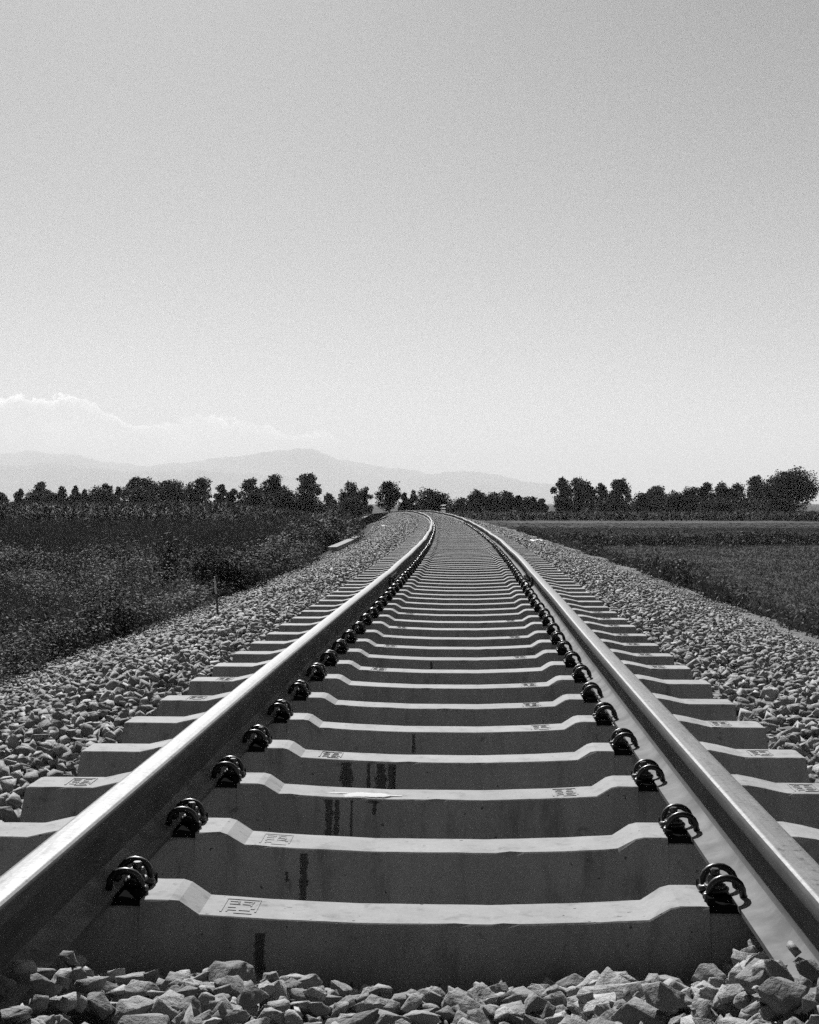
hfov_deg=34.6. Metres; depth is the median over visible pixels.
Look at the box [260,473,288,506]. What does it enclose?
tree
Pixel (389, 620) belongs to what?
concrete sleeper
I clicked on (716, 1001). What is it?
ballast stone
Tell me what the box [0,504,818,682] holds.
ground
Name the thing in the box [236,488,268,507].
bush
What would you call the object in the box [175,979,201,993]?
ballast stone
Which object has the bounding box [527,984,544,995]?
ballast stone
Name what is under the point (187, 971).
ballast stone
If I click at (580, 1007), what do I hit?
ballast stone
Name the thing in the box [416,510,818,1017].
steel rail
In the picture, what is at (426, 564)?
concrete sleeper
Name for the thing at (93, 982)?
ballast stone
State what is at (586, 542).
weed plant
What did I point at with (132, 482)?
tree
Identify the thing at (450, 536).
concrete sleeper
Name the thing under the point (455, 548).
concrete sleeper
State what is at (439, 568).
concrete sleeper
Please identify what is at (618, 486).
tree
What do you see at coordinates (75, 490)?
tree
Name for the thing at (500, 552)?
concrete sleeper
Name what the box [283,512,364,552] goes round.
bush
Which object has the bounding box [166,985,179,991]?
ballast stone
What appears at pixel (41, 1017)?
ballast stone
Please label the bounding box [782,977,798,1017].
ballast stone
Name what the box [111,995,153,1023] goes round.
ballast stone
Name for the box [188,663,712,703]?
concrete sleeper
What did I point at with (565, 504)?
bush
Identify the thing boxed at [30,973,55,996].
ballast stone
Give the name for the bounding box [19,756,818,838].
concrete sleeper
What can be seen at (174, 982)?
ballast stone
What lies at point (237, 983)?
ballast stone
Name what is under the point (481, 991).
ballast stone
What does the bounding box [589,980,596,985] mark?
ballast stone
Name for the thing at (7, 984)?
ballast stone
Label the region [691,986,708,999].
ballast stone
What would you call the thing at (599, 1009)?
ballast stone
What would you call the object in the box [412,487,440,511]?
tree
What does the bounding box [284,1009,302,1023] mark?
ballast stone
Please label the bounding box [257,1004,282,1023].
ballast stone
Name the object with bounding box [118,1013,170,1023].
ballast stone
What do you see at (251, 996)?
ballast stone
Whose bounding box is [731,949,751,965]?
ballast stone
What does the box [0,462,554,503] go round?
hills
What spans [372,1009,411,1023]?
ballast stone
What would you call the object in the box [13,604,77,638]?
weed plant
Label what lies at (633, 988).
ballast stone
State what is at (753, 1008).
ballast stone
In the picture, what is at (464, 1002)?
ballast stone
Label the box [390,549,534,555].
concrete sleeper
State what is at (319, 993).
ballast stone
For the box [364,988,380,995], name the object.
ballast stone
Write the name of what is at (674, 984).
ballast stone
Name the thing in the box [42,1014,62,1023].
ballast stone
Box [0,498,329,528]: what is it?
maize crop
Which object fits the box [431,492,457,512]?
tree
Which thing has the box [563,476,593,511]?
tree
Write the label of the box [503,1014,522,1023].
ballast stone
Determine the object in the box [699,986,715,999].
ballast stone
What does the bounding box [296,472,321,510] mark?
tree
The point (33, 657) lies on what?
weeds
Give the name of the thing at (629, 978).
ballast stone
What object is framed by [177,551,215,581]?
bush
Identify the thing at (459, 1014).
ballast stone
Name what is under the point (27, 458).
hills
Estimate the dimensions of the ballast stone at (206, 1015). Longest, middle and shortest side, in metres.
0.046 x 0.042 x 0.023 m
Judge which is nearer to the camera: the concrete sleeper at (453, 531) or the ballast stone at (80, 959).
the ballast stone at (80, 959)
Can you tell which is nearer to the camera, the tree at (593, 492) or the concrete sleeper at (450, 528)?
the concrete sleeper at (450, 528)
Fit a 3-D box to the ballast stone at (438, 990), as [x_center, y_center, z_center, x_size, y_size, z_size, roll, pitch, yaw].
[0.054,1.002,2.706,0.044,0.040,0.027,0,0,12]
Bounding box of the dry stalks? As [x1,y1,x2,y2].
[0,506,364,658]
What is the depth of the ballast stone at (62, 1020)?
2.26 m
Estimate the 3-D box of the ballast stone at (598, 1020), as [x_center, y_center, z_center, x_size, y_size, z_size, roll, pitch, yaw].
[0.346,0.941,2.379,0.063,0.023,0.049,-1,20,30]
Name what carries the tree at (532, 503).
on the ground at (752, 524)
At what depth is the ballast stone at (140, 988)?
2.54 m
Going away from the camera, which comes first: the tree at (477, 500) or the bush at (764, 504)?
the bush at (764, 504)
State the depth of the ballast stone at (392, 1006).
2.56 m
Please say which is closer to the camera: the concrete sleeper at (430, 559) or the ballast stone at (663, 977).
the ballast stone at (663, 977)
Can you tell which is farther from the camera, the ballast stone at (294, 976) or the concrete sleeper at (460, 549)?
the concrete sleeper at (460, 549)
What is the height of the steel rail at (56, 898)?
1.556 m
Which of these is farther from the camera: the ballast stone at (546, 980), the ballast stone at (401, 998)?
the ballast stone at (546, 980)
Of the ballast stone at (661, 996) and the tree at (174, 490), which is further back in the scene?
the tree at (174, 490)
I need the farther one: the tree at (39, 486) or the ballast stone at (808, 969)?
the tree at (39, 486)
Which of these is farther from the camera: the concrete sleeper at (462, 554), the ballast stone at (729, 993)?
the concrete sleeper at (462, 554)
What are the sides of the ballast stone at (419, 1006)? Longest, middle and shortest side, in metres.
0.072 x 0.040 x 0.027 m
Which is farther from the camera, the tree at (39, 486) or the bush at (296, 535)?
the tree at (39, 486)
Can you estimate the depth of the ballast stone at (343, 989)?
2.70 m
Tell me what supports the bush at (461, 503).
on the ground at (752, 524)
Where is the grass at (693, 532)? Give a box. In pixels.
[493,524,818,628]
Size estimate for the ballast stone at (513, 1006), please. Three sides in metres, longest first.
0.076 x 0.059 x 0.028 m
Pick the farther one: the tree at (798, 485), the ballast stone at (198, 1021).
the tree at (798, 485)
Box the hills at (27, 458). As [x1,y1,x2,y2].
[0,451,145,470]
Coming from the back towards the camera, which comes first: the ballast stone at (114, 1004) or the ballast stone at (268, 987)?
the ballast stone at (268, 987)
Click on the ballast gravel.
(40, 707)
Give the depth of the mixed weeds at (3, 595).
28.36 m
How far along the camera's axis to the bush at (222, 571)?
22.81 m
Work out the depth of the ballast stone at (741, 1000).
2.40 m
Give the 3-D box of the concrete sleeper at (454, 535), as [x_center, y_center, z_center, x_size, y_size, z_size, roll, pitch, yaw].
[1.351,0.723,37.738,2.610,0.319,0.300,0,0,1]
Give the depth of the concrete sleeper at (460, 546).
28.07 m
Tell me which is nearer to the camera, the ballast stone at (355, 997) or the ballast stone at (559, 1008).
the ballast stone at (559, 1008)
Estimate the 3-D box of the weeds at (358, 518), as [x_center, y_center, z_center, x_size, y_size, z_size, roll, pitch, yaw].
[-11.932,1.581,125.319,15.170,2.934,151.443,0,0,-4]
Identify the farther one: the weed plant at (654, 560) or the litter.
the weed plant at (654, 560)
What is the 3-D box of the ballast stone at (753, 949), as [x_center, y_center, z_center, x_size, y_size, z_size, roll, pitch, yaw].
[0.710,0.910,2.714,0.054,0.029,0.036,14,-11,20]
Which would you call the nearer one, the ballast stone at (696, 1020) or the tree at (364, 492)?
the ballast stone at (696, 1020)
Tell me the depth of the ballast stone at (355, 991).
2.75 m
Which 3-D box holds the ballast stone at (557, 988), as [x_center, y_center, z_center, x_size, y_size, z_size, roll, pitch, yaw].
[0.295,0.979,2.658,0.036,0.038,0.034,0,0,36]
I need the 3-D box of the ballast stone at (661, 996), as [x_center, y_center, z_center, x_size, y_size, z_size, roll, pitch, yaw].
[0.471,0.897,2.422,0.080,0.058,0.077,6,11,-11]
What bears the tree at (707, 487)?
on the ground at (752, 524)
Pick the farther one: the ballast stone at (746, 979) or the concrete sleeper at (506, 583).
the concrete sleeper at (506, 583)
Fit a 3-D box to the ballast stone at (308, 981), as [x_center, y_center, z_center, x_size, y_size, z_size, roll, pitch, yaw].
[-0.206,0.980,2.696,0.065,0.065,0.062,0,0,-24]
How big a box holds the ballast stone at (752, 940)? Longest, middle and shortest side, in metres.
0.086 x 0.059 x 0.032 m
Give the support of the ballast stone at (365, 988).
on the ballast gravel
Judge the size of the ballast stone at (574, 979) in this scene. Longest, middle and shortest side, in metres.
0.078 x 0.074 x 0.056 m
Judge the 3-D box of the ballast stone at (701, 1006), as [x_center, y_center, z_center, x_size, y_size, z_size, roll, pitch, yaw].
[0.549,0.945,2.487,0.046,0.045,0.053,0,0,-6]
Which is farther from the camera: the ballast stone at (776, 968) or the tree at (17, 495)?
the tree at (17, 495)
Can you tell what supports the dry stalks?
on the ground at (752, 524)
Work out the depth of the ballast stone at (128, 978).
2.63 m
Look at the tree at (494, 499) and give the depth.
244.31 m
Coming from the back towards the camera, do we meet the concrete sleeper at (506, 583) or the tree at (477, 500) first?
the tree at (477, 500)
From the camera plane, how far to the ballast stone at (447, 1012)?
2.53 m
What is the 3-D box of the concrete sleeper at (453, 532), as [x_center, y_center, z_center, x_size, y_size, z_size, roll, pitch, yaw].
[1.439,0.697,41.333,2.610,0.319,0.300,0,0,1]
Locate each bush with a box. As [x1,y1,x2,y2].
[21,489,49,501]
[42,491,61,502]
[71,492,85,501]
[83,485,117,502]
[117,486,165,502]
[160,493,167,501]
[175,532,274,592]
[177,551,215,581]
[229,544,257,565]
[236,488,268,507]
[244,532,308,567]
[261,520,328,557]
[265,487,299,509]
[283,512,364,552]
[286,485,326,514]
[296,501,369,538]
[323,492,336,514]
[327,494,372,518]
[453,497,468,511]
[553,496,577,511]
[580,493,641,512]
[630,491,656,512]
[690,487,755,512]
[732,490,801,511]
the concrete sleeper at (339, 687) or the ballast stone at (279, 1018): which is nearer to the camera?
the ballast stone at (279, 1018)
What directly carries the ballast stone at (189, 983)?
on the ballast gravel
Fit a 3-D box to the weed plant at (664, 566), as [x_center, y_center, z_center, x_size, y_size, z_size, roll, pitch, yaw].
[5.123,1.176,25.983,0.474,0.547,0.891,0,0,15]
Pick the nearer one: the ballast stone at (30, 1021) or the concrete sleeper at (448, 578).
the ballast stone at (30, 1021)
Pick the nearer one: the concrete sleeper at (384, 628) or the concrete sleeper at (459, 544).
the concrete sleeper at (384, 628)
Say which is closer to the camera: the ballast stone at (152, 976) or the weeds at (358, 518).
the ballast stone at (152, 976)
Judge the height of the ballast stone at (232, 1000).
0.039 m
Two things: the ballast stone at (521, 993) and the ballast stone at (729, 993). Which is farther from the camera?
the ballast stone at (521, 993)
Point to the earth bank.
(371, 518)
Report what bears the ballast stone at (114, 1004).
on the ballast gravel
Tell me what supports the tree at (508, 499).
on the ground at (752, 524)
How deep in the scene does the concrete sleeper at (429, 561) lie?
20.27 m
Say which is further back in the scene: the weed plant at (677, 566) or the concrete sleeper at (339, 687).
the weed plant at (677, 566)
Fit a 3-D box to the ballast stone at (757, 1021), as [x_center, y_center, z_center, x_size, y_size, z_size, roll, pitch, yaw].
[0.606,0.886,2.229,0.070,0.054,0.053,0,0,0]
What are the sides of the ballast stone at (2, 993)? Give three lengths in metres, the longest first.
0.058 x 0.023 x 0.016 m
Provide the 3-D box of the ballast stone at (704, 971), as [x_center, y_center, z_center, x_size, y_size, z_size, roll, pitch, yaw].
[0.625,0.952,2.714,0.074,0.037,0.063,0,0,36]
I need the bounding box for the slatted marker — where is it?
[440,504,445,512]
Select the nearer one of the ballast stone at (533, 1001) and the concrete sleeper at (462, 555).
the ballast stone at (533, 1001)
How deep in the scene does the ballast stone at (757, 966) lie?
2.40 m
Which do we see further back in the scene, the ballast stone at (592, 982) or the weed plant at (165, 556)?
the weed plant at (165, 556)
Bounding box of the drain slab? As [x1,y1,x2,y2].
[328,536,359,550]
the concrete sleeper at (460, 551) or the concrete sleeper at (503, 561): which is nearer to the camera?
the concrete sleeper at (503, 561)
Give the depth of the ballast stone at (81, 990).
2.50 m
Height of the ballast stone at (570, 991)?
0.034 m
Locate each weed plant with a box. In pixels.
[0,614,51,647]
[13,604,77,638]
[137,531,186,594]
[578,536,595,547]
[634,554,663,571]
[657,559,680,579]
[664,558,701,588]
[683,573,746,607]
[707,585,757,606]
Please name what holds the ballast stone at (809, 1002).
on the ballast gravel
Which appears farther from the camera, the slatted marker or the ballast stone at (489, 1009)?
the slatted marker
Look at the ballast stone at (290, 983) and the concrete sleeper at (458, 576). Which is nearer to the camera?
the ballast stone at (290, 983)
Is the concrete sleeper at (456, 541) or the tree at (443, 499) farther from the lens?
the tree at (443, 499)
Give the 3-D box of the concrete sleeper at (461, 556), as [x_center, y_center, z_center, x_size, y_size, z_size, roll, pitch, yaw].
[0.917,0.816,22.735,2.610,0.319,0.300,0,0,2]
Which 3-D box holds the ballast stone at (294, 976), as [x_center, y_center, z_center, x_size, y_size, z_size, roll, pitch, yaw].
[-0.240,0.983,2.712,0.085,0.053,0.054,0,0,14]
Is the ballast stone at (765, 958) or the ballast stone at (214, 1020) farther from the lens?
the ballast stone at (765, 958)
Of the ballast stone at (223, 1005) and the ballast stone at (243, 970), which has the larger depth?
the ballast stone at (243, 970)
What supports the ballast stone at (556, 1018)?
on the ballast gravel
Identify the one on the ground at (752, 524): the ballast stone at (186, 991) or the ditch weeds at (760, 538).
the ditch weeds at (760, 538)
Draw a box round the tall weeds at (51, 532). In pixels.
[0,512,348,566]
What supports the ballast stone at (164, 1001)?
on the ballast gravel
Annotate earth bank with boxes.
[359,513,388,524]
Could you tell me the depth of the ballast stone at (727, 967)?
2.75 m
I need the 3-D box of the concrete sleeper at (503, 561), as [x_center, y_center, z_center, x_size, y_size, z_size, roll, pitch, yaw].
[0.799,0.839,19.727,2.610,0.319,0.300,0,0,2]
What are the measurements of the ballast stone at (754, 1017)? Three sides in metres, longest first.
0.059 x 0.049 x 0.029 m
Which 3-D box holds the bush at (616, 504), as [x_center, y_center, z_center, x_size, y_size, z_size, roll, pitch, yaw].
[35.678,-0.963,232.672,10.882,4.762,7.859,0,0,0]
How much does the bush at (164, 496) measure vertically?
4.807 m
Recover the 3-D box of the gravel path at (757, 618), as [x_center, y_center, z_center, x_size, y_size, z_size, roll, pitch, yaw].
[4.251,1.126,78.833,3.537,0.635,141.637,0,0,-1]
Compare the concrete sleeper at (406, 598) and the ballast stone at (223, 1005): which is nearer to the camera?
the ballast stone at (223, 1005)
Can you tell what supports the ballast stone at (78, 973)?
on the ballast gravel
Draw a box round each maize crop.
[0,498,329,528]
[446,509,818,521]
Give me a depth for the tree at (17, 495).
234.81 m
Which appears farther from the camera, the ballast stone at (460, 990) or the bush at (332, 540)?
the bush at (332, 540)
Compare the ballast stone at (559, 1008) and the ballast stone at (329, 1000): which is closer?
the ballast stone at (559, 1008)
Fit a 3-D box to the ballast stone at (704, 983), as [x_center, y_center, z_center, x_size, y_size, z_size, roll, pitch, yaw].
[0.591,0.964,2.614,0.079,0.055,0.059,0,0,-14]
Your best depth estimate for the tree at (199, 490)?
244.26 m
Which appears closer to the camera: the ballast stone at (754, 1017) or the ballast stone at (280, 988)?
the ballast stone at (754, 1017)
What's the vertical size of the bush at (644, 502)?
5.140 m
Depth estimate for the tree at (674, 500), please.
244.27 m
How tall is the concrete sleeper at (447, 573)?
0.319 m
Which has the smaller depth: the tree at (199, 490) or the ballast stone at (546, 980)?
the ballast stone at (546, 980)
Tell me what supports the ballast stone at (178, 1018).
on the ballast gravel
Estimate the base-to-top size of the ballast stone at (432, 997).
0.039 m
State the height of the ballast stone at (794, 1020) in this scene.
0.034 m
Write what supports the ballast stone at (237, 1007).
on the ballast gravel
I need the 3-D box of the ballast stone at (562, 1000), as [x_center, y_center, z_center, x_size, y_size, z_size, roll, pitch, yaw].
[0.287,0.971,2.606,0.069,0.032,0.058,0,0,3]
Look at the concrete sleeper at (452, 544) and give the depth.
29.27 m
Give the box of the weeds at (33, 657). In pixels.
[0,534,328,686]
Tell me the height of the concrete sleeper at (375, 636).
0.319 m
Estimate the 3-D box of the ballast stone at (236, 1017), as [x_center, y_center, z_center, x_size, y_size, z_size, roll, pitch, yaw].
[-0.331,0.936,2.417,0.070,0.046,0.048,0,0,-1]
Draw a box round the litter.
[47,665,64,668]
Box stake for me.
[214,577,218,614]
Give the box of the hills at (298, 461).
[120,448,426,483]
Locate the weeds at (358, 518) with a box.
[60,514,366,563]
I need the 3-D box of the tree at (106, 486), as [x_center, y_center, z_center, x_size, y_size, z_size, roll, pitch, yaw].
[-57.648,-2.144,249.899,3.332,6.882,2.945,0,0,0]
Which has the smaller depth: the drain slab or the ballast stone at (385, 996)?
the ballast stone at (385, 996)
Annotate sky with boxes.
[0,0,818,503]
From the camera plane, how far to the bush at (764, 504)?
231.45 m
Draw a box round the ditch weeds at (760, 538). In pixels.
[551,526,818,548]
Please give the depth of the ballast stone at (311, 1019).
2.44 m
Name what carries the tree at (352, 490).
on the ground at (752, 524)
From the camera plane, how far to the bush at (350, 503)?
179.44 m
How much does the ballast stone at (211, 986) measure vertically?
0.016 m
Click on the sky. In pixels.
(539, 241)
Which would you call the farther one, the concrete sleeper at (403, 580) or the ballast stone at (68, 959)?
the concrete sleeper at (403, 580)
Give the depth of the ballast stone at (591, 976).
2.68 m
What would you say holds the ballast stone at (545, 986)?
on the ballast gravel
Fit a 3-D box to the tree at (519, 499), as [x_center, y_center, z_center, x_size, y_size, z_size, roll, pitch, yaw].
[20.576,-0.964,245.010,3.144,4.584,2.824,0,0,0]
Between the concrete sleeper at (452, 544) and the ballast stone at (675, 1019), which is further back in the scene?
the concrete sleeper at (452, 544)
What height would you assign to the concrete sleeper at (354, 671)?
0.319 m
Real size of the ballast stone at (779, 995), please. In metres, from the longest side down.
0.072 x 0.065 x 0.055 m
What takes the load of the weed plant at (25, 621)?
on the ground at (752, 524)
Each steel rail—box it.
[0,510,432,1023]
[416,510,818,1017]
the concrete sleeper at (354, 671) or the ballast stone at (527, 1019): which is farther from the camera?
the concrete sleeper at (354, 671)
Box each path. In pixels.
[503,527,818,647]
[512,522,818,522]
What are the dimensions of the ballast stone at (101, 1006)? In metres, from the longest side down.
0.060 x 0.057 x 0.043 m
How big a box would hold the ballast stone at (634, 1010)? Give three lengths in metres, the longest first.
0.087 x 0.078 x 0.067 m
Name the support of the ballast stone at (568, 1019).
on the ballast gravel
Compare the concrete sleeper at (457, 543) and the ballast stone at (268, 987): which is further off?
the concrete sleeper at (457, 543)
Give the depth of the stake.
13.00 m
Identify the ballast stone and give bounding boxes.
[0,976,15,991]
[0,988,4,998]
[0,1005,32,1020]
[8,959,37,973]
[22,1019,39,1023]
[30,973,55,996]
[33,1018,44,1023]
[36,1015,56,1023]
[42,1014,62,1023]
[51,968,71,994]
[53,955,86,974]
[58,950,77,967]
[58,1014,72,1023]
[69,967,86,980]
[74,976,108,990]
[74,986,95,993]
[87,991,115,1019]
[96,981,118,999]
[102,968,124,982]
[106,1015,113,1023]
[110,1002,117,1014]
[111,981,159,1001]
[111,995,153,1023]
[115,972,144,984]
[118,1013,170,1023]
[144,969,158,982]
[145,990,164,996]
[150,989,183,1020]
[160,971,190,990]
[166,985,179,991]
[169,979,182,985]
[171,1010,185,1023]
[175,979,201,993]
[176,986,198,997]
[177,969,189,974]
[177,995,205,1015]
[180,980,200,988]
[180,1018,203,1023]
[183,976,209,998]
[193,971,209,980]
[194,1009,212,1020]
[203,1017,221,1023]
[204,997,220,1010]
[205,982,217,993]
[207,960,253,981]
[211,1009,249,1023]
[212,996,232,1013]
[214,975,244,997]
[215,993,231,1000]
[229,997,246,1010]
[231,1004,242,1009]
[236,986,269,1008]
[245,1017,269,1023]
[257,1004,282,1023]
[258,980,275,995]
[262,971,279,981]
[267,980,290,1008]
[268,1012,284,1023]
[279,974,304,980]
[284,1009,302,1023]
[285,978,301,989]
[295,986,327,1001]
[297,974,322,989]
[301,994,342,1017]
[303,1021,321,1023]
[306,1014,319,1022]
[307,1002,330,1016]
[309,996,319,1011]
[323,1009,378,1023]
[328,995,356,1016]
[330,1001,348,1017]
[331,980,352,997]
[338,1013,355,1018]
[345,994,362,1002]
[351,989,358,994]
[359,984,373,993]
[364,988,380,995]
[366,994,400,1014]
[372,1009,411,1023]
[373,998,387,1008]
[380,993,392,998]
[391,991,410,1005]
[392,1018,409,1023]
[399,992,424,1013]
[403,1010,439,1023]
[405,994,425,1009]
[415,988,443,1006]
[425,1007,440,1013]
[429,986,445,997]
[435,1005,455,1020]
[441,990,482,1023]
[452,987,466,993]
[452,1010,468,1023]
[457,1017,473,1023]
[466,982,498,1023]
[466,1008,494,1023]
[480,1004,500,1014]
[489,982,507,993]
[493,1006,516,1022]
[497,991,514,1004]
[500,986,532,1003]
[500,1002,533,1017]
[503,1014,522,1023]
[522,1014,546,1023]
[524,992,546,1012]
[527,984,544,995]
[530,983,549,989]
[540,1001,555,1018]
[541,977,552,985]
[544,1010,566,1023]
[545,991,566,1006]
[546,984,565,994]
[551,973,584,987]
[554,1005,566,1013]
[558,1015,586,1023]
[564,986,581,996]
[566,995,579,1015]
[573,992,616,1020]
[576,970,599,987]
[576,989,593,1002]
[582,980,650,1001]
[586,1014,597,1020]
[587,1017,615,1023]
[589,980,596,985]
[592,1003,610,1016]
[595,967,630,985]
[599,1008,615,1020]
[611,997,665,1023]
[611,999,626,1008]
[614,971,627,974]
[620,975,636,981]
[641,981,685,1011]
[659,974,683,1015]
[663,978,690,990]
[668,1013,685,1023]
[678,995,692,1015]
[681,987,691,998]
[688,1005,718,1021]
[690,963,726,981]
[690,980,718,994]
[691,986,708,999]
[691,996,712,1018]
[692,1017,714,1023]
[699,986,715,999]
[713,984,733,1010]
[717,984,747,1003]
[722,962,733,972]
[728,962,742,983]
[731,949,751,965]
[733,991,750,1009]
[734,958,770,997]
[740,945,762,952]
[740,960,745,968]
[741,1000,765,1015]
[744,952,766,966]
[744,1012,774,1023]
[745,935,761,947]
[746,953,769,959]
[750,1019,778,1023]
[751,959,766,975]
[752,985,758,992]
[752,993,766,1004]
[758,977,807,1014]
[759,1004,781,1020]
[764,959,793,981]
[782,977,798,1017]
[783,1018,790,1023]
[791,1017,804,1023]
[795,959,818,982]
[802,992,818,1013]
[805,1015,818,1023]
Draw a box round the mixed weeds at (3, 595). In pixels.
[0,539,300,637]
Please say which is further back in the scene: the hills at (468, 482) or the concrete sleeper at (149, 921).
the hills at (468, 482)
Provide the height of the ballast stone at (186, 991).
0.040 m
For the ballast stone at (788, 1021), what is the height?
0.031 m
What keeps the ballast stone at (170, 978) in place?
on the ballast gravel
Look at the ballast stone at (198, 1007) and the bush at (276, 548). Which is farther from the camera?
the bush at (276, 548)
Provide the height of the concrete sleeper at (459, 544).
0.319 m
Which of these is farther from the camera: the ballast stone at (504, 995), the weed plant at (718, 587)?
the weed plant at (718, 587)
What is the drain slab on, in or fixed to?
on the ballast gravel
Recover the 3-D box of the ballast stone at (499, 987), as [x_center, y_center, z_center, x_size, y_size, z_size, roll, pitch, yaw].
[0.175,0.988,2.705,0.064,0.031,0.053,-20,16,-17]
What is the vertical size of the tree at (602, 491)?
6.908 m
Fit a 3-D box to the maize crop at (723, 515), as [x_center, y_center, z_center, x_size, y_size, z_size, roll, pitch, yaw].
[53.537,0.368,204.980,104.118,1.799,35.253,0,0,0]
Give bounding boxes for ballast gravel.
[0,513,818,1023]
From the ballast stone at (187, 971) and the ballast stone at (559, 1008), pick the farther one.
the ballast stone at (187, 971)
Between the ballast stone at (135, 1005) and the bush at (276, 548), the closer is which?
the ballast stone at (135, 1005)
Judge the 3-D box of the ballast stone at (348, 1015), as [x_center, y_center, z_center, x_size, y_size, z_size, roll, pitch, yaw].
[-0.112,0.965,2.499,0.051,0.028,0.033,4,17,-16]
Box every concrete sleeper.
[0,798,818,904]
[4,856,809,1023]
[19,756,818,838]
[77,725,809,789]
[121,699,768,754]
[157,680,736,726]
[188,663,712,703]
[212,650,691,684]
[232,639,673,669]
[249,630,659,657]
[266,621,647,646]
[278,613,636,636]
[291,607,627,627]
[300,601,617,620]
[309,596,608,614]
[318,592,602,608]
[325,587,595,603]
[332,584,589,598]
[338,580,585,594]
[344,577,580,589]
[348,574,575,586]
[353,571,571,583]
[358,569,567,579]
[362,567,563,577]
[365,565,560,574]
[368,562,556,572]
[371,560,553,569]
[375,559,551,567]
[377,557,548,565]
[380,555,545,563]
[382,554,543,561]
[384,553,540,560]
[386,551,538,558]
[388,550,536,557]
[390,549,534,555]
[392,548,532,554]
[393,547,530,553]
[395,546,528,551]
[396,545,527,550]
[397,544,525,549]
[400,543,513,548]
[401,541,520,546]
[402,541,519,545]
[403,540,517,544]
[404,539,515,544]
[405,538,513,542]
[406,537,512,541]
[407,536,487,540]
[408,535,508,539]
[410,533,504,537]
[410,534,506,538]
[411,542,522,547]
[412,532,500,535]
[412,533,502,536]
[413,531,499,534]
[415,538,488,543]
[416,528,492,531]
[417,525,486,528]
[418,536,509,540]
[421,529,477,532]
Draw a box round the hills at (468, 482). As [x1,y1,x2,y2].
[386,471,629,503]
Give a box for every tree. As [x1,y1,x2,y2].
[0,492,10,503]
[13,488,24,502]
[29,481,50,495]
[56,486,71,501]
[69,485,78,500]
[101,483,113,494]
[113,486,124,501]
[120,476,140,499]
[134,476,164,499]
[157,479,188,503]
[183,476,212,502]
[212,484,227,502]
[225,488,242,506]
[238,477,265,505]
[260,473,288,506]
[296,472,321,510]
[337,480,364,513]
[357,486,373,513]
[374,480,403,511]
[397,492,411,510]
[407,489,417,510]
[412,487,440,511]
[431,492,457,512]
[467,489,488,517]
[484,490,505,511]
[497,490,517,511]
[514,495,525,511]
[521,496,541,511]
[538,498,548,511]
[550,476,571,510]
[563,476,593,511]
[585,486,596,511]
[593,482,609,510]
[608,477,631,501]
[646,485,669,511]
[662,490,689,511]
[679,486,704,511]
[696,482,714,510]
[712,481,731,508]
[724,482,745,511]
[743,474,765,506]
[755,465,818,511]
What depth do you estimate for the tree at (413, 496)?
219.84 m
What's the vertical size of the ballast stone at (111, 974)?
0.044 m
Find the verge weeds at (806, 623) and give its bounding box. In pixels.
[516,525,818,637]
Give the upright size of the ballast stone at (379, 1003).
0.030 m
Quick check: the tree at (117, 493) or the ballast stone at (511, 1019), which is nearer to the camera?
the ballast stone at (511, 1019)
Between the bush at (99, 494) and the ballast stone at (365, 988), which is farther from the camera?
the bush at (99, 494)
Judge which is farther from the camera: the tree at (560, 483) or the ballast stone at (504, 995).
the tree at (560, 483)
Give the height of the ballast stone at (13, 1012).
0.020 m
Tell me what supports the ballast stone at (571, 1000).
on the ballast gravel
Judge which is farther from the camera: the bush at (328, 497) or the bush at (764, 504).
the bush at (328, 497)
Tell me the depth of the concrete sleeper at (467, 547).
27.46 m
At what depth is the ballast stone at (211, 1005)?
2.46 m
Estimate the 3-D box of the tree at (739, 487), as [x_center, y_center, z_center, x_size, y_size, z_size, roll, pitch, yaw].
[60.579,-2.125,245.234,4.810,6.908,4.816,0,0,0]

